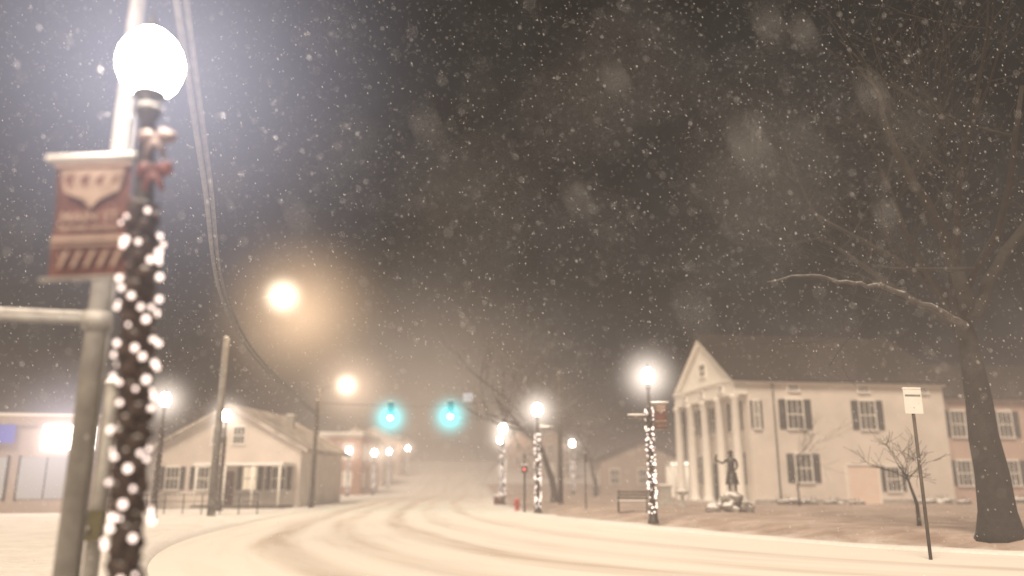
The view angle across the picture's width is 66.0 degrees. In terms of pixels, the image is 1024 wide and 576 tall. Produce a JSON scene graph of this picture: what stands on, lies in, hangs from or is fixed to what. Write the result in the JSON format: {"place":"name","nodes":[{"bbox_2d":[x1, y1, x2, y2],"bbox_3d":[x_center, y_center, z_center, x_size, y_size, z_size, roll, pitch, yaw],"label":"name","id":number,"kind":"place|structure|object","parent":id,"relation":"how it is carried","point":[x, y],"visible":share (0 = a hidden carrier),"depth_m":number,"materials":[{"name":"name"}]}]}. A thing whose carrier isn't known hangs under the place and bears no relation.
{"place":"outdoors","nodes":[
{"label":"outdoors","id":0,"kind":"place"},
{"bbox_2d":[0,462,1023,575],"bbox_3d":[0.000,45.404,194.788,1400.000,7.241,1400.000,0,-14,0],"label":"ground","id":1,"kind":"structure","parent":0,"point":[34,537],"depth_m":29.88,"materials":[{"name":"white snow"}]},
{"bbox_2d":[0,413,118,513],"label":"walls","id":2,"kind":"structure","parent":1,"relation":"on","point":[30,444],"depth_m":39.68,"materials":[{"name":"painted plaster"},{"name":"glass"}]},
{"bbox_2d":[0,424,71,500],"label":"shopfront","id":3,"kind":"object","parent":2,"relation":"attached to","point":[47,481],"visible":0.73,"depth_m":39.48,"materials":[{"name":"glass"}]},
{"bbox_2d":[0,0,146,575],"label":"traffic signal pole","id":4,"kind":"object","parent":1,"relation":"on","point":[69,551],"visible":0.86,"depth_m":7.46,"materials":[{"name":"metal"}]},
{"bbox_2d":[82,377,118,575],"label":"pedestrian push button post","id":5,"kind":"object","parent":1,"relation":"on","point":[95,528],"visible":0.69,"depth_m":8.19,"materials":[{"name":"metal"}]},
{"bbox_2d":[38,13,183,575],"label":"street lamp","id":6,"kind":"object","parent":1,"relation":"on","point":[95,232],"visible":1,"depth_m":6.10,"materials":[{"name":"metal"}]},
{"bbox_2d":[148,389,170,518],"bbox_3d":[-15.200,6.372,34.163,4.000,7.000,4.000,0,-14,0],"label":"street lamp","id":7,"kind":"object","parent":1,"relation":"on","point":[164,401],"visible":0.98,"depth_m":33.92,"materials":[{"name":"black metal"}]},
{"bbox_2d":[107,494,258,513],"bbox_3d":[-15.900,10.448,38.110,7.260,0.950,0.052,0,-14,0],"label":"metal railing","id":8,"kind":"object","parent":1,"relation":"on","point":[202,501],"visible":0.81,"depth_m":38.12,"materials":[{"name":"metal"}]},
{"bbox_2d":[165,398,241,436],"bbox_3d":[-25.194,12.829,63.374,7.267,8.490,7.302,0,-14,0],"label":"bare tree","id":9,"kind":"object","parent":1,"relation":"on","point":[186,416],"visible":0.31,"depth_m":63.04,"materials":[{"name":"brown plant"}]},
{"bbox_2d":[216,407,230,510],"bbox_3d":[-15.600,8.457,42.712,4.000,7.000,4.000,0,-14,0],"label":"street lamp","id":10,"kind":"object","parent":1,"relation":"on","point":[226,415],"visible":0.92,"depth_m":42.49,"materials":[{"name":"metal"}]},
{"bbox_2d":[190,462,294,508],"bbox_3d":[-15.996,11.806,46.953,5.400,2.700,2.100,-1,-14,4],"label":"porch","id":11,"kind":"object","parent":1,"relation":"on","point":[277,505],"visible":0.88,"depth_m":46.11,"materials":[{"name":"white wood"}]},
{"bbox_2d":[149,408,341,506],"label":"walls","id":12,"kind":"structure","parent":1,"relation":"on","point":[255,448],"depth_m":48.69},
{"bbox_2d":[158,425,291,504],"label":"windows and doors","id":13,"kind":"structure","parent":12,"relation":"attached to","point":[167,482],"depth_m":48.26,"materials":[{"name":"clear glass"}]},
{"bbox_2d":[148,403,350,456],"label":"roof","id":14,"kind":"structure","parent":12,"relation":"on","point":[290,429],"depth_m":50.78,"materials":[{"name":"stone"}]},
{"bbox_2d":[207,290,289,515],"bbox_3d":[-10.450,2.976,38.387,12.000,15.600,12.000,0,-14,0],"label":"street light","id":15,"kind":"object","parent":1,"relation":"on","point":[214,473],"visible":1,"depth_m":37.13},
{"bbox_2d":[309,399,319,507],"bbox_3d":[-11.300,9.500,45.031,0.300,6.270,0.285,0,-14,0],"label":"utility pole","id":16,"kind":"object","parent":1,"relation":"on","point":[313,473],"visible":0.89,"depth_m":44.87,"materials":[{"name":"brown wood"}]},
{"bbox_2d":[172,0,316,415],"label":"overhead cable","id":17,"kind":"object","parent":16,"relation":"attached to","point":[177,7],"visible":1,"depth_m":12.63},
{"bbox_2d":[183,0,318,414],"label":"overhead cable","id":18,"kind":"object","parent":16,"relation":"attached to","point":[189,28],"visible":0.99,"depth_m":12.72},
{"bbox_2d":[317,382,350,434],"bbox_3d":[-12.300,9.280,59.495,10.000,13.350,10.000,0,-14,0],"label":"street light","id":19,"kind":"object","parent":16,"relation":"attached to","point":[346,384],"visible":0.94,"depth_m":59.69,"materials":[{"name":"grey metal"}]},
{"bbox_2d":[0,362,686,464],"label":"distant trees","id":20,"kind":"object","parent":1,"relation":"on","point":[151,440],"visible":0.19,"depth_m":204.70,"materials":[{"name":"brown plant"}]},
{"bbox_2d":[313,432,380,494],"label":"brick shop building","id":21,"kind":"structure","parent":1,"relation":"on","point":[358,483],"depth_m":86.50,"materials":[{"name":"brick"}]},
{"bbox_2d":[342,444,377,485],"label":"windows","id":22,"kind":"structure","parent":21,"relation":"in","point":[344,476],"depth_m":86.35,"materials":[{"name":"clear glass"}]},
{"bbox_2d":[346,446,351,495],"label":"street lamp","id":23,"kind":"object","parent":1,"relation":"on","point":[349,450],"visible":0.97,"depth_m":79.73,"materials":[{"name":"metal"}]},
{"bbox_2d":[349,428,395,486],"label":"clapboard house","id":24,"kind":"structure","parent":1,"relation":"on","point":[383,462],"depth_m":111.23,"materials":[{"name":"beige wood"}]},
{"bbox_2d":[383,447,392,479],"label":"windows","id":25,"kind":"structure","parent":24,"relation":"in","point":[385,447],"depth_m":111.78,"materials":[{"name":"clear glass"}]},
{"bbox_2d":[371,448,376,495],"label":"street lamp","id":26,"kind":"object","parent":1,"relation":"on","point":[374,452],"visible":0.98,"depth_m":83.67,"materials":[{"name":"metal"}]},
{"bbox_2d":[386,449,390,488],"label":"street lamp","id":27,"kind":"object","parent":1,"relation":"on","point":[388,463],"visible":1,"depth_m":105.15,"materials":[{"name":"black metal"}]},
{"bbox_2d":[366,426,410,475],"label":"clapboard house","id":28,"kind":"structure","parent":1,"relation":"on","point":[390,441],"depth_m":133.85,"materials":[{"name":"beige wood"}]},
{"bbox_2d":[390,443,404,470],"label":"windows","id":29,"kind":"structure","parent":28,"relation":"in","point":[392,445],"depth_m":133.45,"materials":[{"name":"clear glass"}]},
{"bbox_2d":[395,436,408,443],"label":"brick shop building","id":30,"kind":"structure","parent":1,"relation":"on","point":[405,440],"depth_m":166.66,"materials":[{"name":"brick"}]},
{"bbox_2d":[406,446,408,476],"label":"street lamp","id":31,"kind":"object","parent":1,"relation":"on","point":[407,448],"visible":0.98,"depth_m":131.74,"materials":[{"name":"black metal"}]},
{"bbox_2d":[493,494,502,504],"bbox_3d":[-0.900,13.653,50.812,0.660,0.738,0.660,0,-14,0],"label":"planter","id":32,"kind":"object","parent":1,"relation":"on","point":[497,499],"visible":0.91,"depth_m":50.59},
{"bbox_2d":[498,435,501,493],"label":"street lamp","id":33,"kind":"object","parent":1,"relation":"on","point":[500,442],"visible":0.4,"depth_m":66.35,"materials":[{"name":"metal"}]},
{"bbox_2d":[499,423,506,504],"bbox_3d":[-0.600,10.896,52.616,4.000,6.950,4.000,0,-14,0],"label":"street lamp","id":34,"kind":"object","parent":1,"relation":"on","point":[502,429],"visible":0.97,"depth_m":52.33,"materials":[{"name":"black metal"}]},
{"bbox_2d":[442,277,583,501],"bbox_3d":[-0.016,5.725,46.572,8.560,13.737,12.581,0,-14,0],"label":"bare tree","id":35,"kind":"object","parent":1,"relation":"on","point":[553,487],"visible":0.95,"depth_m":45.88,"materials":[{"name":"brown plant"}]},
{"bbox_2d":[498,432,532,469],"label":"clapboard house","id":36,"kind":"structure","parent":1,"relation":"on","point":[517,450],"depth_m":166.58,"materials":[{"name":"white wood"}]},
{"bbox_2d":[504,444,528,465],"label":"windows","id":37,"kind":"structure","parent":36,"relation":"in","point":[506,445],"depth_m":166.27,"materials":[{"name":"grey glass"}]},
{"bbox_2d":[513,498,519,510],"bbox_3d":[0.250,11.034,40.026,0.325,0.720,0.325,-13,-19,43],"label":"fire hydrant","id":38,"kind":"object","parent":1,"relation":"on","point":[516,504],"visible":0.9,"depth_m":39.95,"materials":[{"name":"red metal"}]},
{"bbox_2d":[521,453,527,511],"bbox_3d":[0.620,9.596,38.733,0.320,2.900,0.293,0,-14,0],"label":"pedestrian signal","id":39,"kind":"object","parent":1,"relation":"on","point":[524,468],"visible":0.96,"depth_m":38.78,"materials":[{"name":"metal"}]},
{"bbox_2d":[532,400,552,513],"bbox_3d":[1.250,7.486,38.626,4.000,6.950,4.000,0,-14,0],"label":"street lamp","id":40,"kind":"object","parent":1,"relation":"on","point":[537,409],"visible":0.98,"depth_m":38.39,"materials":[{"name":"metal"}]},
{"bbox_2d":[524,430,575,478],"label":"clapboard house","id":41,"kind":"structure","parent":1,"relation":"on","point":[566,452],"depth_m":125.18,"materials":[{"name":"white wood"}]},
{"bbox_2d":[526,444,569,473],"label":"windows","id":42,"kind":"structure","parent":41,"relation":"in","point":[566,448],"depth_m":125.31,"materials":[{"name":"grey glass"}]},
{"bbox_2d":[557,372,562,503],"bbox_3d":[2.750,8.580,45.255,0.300,7.570,0.285,0,-14,0],"label":"utility pole","id":43,"kind":"object","parent":1,"relation":"on","point":[560,484],"visible":0.89,"depth_m":45.06,"materials":[{"name":"brown wood"}]},
{"bbox_2d":[324,395,557,406],"bbox_3d":[-4.274,6.490,45.399,14.054,0.738,0.747,0,-14,0],"label":"span wire","id":44,"kind":"object","parent":43,"relation":"attached to","point":[430,406],"visible":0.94,"depth_m":45.34,"materials":[{"name":"black metal"}]},
{"bbox_2d":[387,398,393,421],"bbox_3d":[-6.950,7.377,44.828,3.800,3.800,3.800,0,-14,0],"label":"traffic light","id":45,"kind":"object","parent":44,"relation":"attached to","point":[390,416],"visible":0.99,"depth_m":45.09,"materials":[{"name":"metal"}]},
{"bbox_2d":[447,398,453,419],"bbox_3d":[-3.500,7.257,44.549,3.800,3.800,3.800,0,-14,0],"label":"traffic light","id":46,"kind":"object","parent":44,"relation":"attached to","point":[450,416],"visible":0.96,"depth_m":44.82,"materials":[{"name":"metal"}]},
{"bbox_2d":[463,393,472,401],"bbox_3d":[-2.520,6.379,45.084,0.600,0.760,0.055,0,-14,0],"label":"street name sign","id":47,"kind":"object","parent":44,"relation":"attached to","point":[467,396],"visible":0.93,"depth_m":45.08,"materials":[{"name":"metal"}]},
{"bbox_2d":[570,440,574,493],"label":"street lamp","id":48,"kind":"object","parent":1,"relation":"on","point":[572,478],"visible":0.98,"depth_m":76.49,"materials":[{"name":"black metal"}]},
{"bbox_2d":[532,394,623,496],"bbox_3d":[5.431,13.171,66.475,9.185,8.695,8.125,12,-18,-40],"label":"bare tree","id":49,"kind":"object","parent":1,"relation":"on","point":[595,486],"visible":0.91,"depth_m":64.88,"materials":[{"name":"brown plant"}]},
{"bbox_2d":[584,452,586,508],"bbox_3d":[3.532,9.230,37.796,0.091,2.640,0.300,-5,-15,21],"label":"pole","id":50,"kind":"object","parent":1,"relation":"on","point":[585,457],"visible":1,"depth_m":37.87,"materials":[{"name":"grey metal"}]},
{"bbox_2d":[617,489,647,512],"bbox_3d":[5.108,8.998,33.356,1.300,0.956,0.564,-3,-14,12],"label":"park bench","id":51,"kind":"object","parent":1,"relation":"on","point":[618,497],"visible":0.98,"depth_m":33.56,"materials":[{"name":"brown wood"}]},
{"bbox_2d":[587,439,687,493],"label":"clapboard house","id":52,"kind":"structure","parent":1,"relation":"on","point":[609,470],"depth_m":79.98,"materials":[{"name":"beige wood"}]},
{"bbox_2d":[592,468,647,484],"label":"windows","id":53,"kind":"structure","parent":52,"relation":"in","point":[614,477],"depth_m":79.75,"materials":[{"name":"grey glass"}]},
{"bbox_2d":[628,364,669,523],"bbox_3d":[5.000,4.828,28.672,4.000,7.200,4.000,0,-14,0],"label":"street lamp","id":54,"kind":"object","parent":1,"relation":"on","point":[647,376],"visible":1,"depth_m":28.60,"materials":[{"name":"metal"}]},
{"bbox_2d":[657,484,673,506],"bbox_3d":[7.900,10.681,40.626,0.800,1.130,0.500,0,-14,0],"label":"stone monument","id":55,"kind":"object","parent":1,"relation":"on","point":[665,494],"visible":0.96,"depth_m":40.46,"materials":[{"name":"grey stone"}]},
{"bbox_2d":[666,460,689,497],"bbox_3d":[14.100,15.257,62.798,3.000,2.900,3.250,0,-14,0],"label":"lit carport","id":56,"kind":"object","parent":1,"relation":"on","point":[671,474],"visible":0.33,"depth_m":64.16,"materials":[{"name":"white paint"}]},
{"bbox_2d":[675,489,688,507],"bbox_3d":[8.400,10.376,38.848,0.680,0.880,0.680,0,-14,0],"label":"birdbath","id":57,"kind":"object","parent":1,"relation":"on","point":[682,492],"visible":0.97,"depth_m":38.71,"materials":[{"name":"stone"}]},
{"bbox_2d":[672,394,756,504],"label":"columns","id":58,"kind":"structure","parent":1,"relation":"on","point":[721,457],"depth_m":48.22,"materials":[{"name":"stone"}]},
{"bbox_2d":[672,339,746,408],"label":"pediment","id":59,"kind":"structure","parent":58,"relation":"on","point":[708,372],"depth_m":49.61,"materials":[{"name":"white wood"}]},
{"bbox_2d":[705,450,755,512],"bbox_3d":[9.022,8.096,32.674,2.037,2.714,1.467,0,-14,0],"label":"statue on rocks","id":60,"kind":"object","parent":1,"relation":"on","point":[739,504],"visible":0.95,"depth_m":32.42,"materials":[{"name":"grey metal"}]},
{"bbox_2d":[451,462,1023,555],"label":"kerb","id":61,"kind":"structure","parent":1,"relation":"on","point":[488,493],"depth_m":22.66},
{"bbox_2d":[775,493,802,504],"bbox_3d":[14.900,11.504,42.603,1.339,0.807,1.036,-11,-18,38],"label":"snowy shrub","id":62,"kind":"object","parent":1,"relation":"on","point":[786,501],"visible":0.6,"depth_m":42.36,"materials":[{"name":"white snow"}]},
{"bbox_2d":[722,264,883,338],"bbox_3d":[23.388,7.258,61.636,11.813,17.893,10.332,4,-14,-17],"label":"bare tree","id":63,"kind":"object","parent":1,"relation":"on","point":[801,320],"visible":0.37,"depth_m":62.11,"materials":[{"name":"brown plant"}]},
{"bbox_2d":[800,497,817,504],"bbox_3d":[15.988,11.666,42.943,1.398,0.692,0.838,-8,-16,29],"label":"snowy shrub","id":64,"kind":"object","parent":1,"relation":"on","point":[810,502],"visible":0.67,"depth_m":42.62,"materials":[{"name":"white snow"}]},
{"bbox_2d":[780,412,847,505],"bbox_3d":[15.771,8.678,40.281,2.318,5.018,3.589,12,-18,-40],"label":"bare tree","id":65,"kind":"object","parent":1,"relation":"on","point":[803,449],"visible":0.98,"depth_m":41.13,"materials":[{"name":"brown plant"}]},
{"bbox_2d":[685,381,955,502],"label":"walls","id":66,"kind":"structure","parent":1,"relation":"on","point":[834,403],"depth_m":45.23,"materials":[{"name":"white paint"}]},
{"bbox_2d":[669,334,948,398],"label":"roof","id":67,"kind":"structure","parent":66,"relation":"on","point":[734,360],"depth_m":47.90,"materials":[{"name":"grey"}]},
{"bbox_2d":[694,383,956,504],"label":"windows and doors","id":68,"kind":"structure","parent":66,"relation":"attached to","point":[858,478],"depth_m":44.88,"materials":[{"name":"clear glass"}]},
{"bbox_2d":[823,498,844,504],"bbox_3d":[17.669,11.746,43.241,1.137,0.611,0.654,-6,-15,24],"label":"snowy shrub","id":69,"kind":"object","parent":1,"relation":"on","point":[834,501],"visible":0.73,"depth_m":43.06,"materials":[{"name":"white snow"}]},
{"bbox_2d":[674,0,1023,542],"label":"bare tree","id":70,"kind":"object","parent":1,"relation":"on","point":[1001,523],"visible":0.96,"depth_m":20.17,"materials":[{"name":"brown plant"}]},
{"bbox_2d":[849,498,865,503],"bbox_3d":[18.862,11.715,43.080,0.869,0.495,0.647,0,-14,0],"label":"snowy shrub","id":71,"kind":"object","parent":1,"relation":"on","point":[854,501],"visible":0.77,"depth_m":42.85,"materials":[{"name":"white snow"}]},
{"bbox_2d":[846,428,950,525],"bbox_3d":[11.705,5.684,23.764,2.706,3.012,3.248,0,-14,0],"label":"bare tree","id":72,"kind":"object","parent":1,"relation":"on","point":[919,523],"visible":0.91,"depth_m":23.28,"materials":[{"name":"brown plant"}]},
{"bbox_2d":[912,495,935,503],"bbox_3d":[22.927,11.869,43.882,1.158,0.673,0.872,-4,-14,16],"label":"snowy shrub","id":73,"kind":"object","parent":1,"relation":"on","point":[928,501],"visible":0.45,"depth_m":43.66,"materials":[{"name":"white snow"}]},
{"bbox_2d":[931,494,952,503],"bbox_3d":[23.906,11.873,43.981,1.370,0.761,1.439,0,-14,0],"label":"snowy shrub","id":74,"kind":"object","parent":1,"relation":"on","point":[946,500],"visible":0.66,"depth_m":43.56,"materials":[{"name":"white snow"}]},
{"bbox_2d":[956,497,971,503],"bbox_3d":[25.430,11.999,44.340,0.981,0.580,0.765,0,-14,0],"label":"snowy shrub","id":75,"kind":"object","parent":1,"relation":"on","point":[964,501],"visible":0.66,"depth_m":44.13,"materials":[{"name":"white snow"}]},
{"bbox_2d":[924,364,1023,502],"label":"side wing","id":76,"kind":"structure","parent":1,"relation":"on","point":[1007,378],"depth_m":48.08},
{"bbox_2d":[1015,493,1023,502],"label":"snowy shrub","id":77,"kind":"object","parent":1,"relation":"on","point":[1019,499],"visible":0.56,"depth_m":45.98,"materials":[{"name":"white snow"}]},
{"bbox_2d":[0,0,1023,575],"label":"falling snow","id":78,"kind":"structure","parent":0,"point":[752,160],"depth_m":5.72,"materials":[{"name":"white snow"}]},
{"bbox_2d":[0,0,1023,461],"label":"sky","id":79,"kind":"structure","parent":0,"point":[324,284],"materials":[{"name":"black"}]},
{"bbox_2d":[149,462,1023,575],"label":"road","id":80,"kind":"structure","parent":0,"point":[565,548],"depth_m":18.29,"materials":[{"name":"white snow"}]},
{"bbox_2d":[99,462,430,575],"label":"kerb","id":81,"kind":"structure","parent":80,"relation":"on","point":[151,549],"depth_m":24.87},
{"bbox_2d":[902,387,932,559],"bbox_3d":[8.597,3.866,16.575,0.420,3.540,0.091,2,-14,-8],"label":"traffic sign","id":82,"kind":"object","parent":80,"relation":"on","point":[913,397],"visible":0.96,"depth_m":16.81,"materials":[{"name":"white metal"}]}
]}

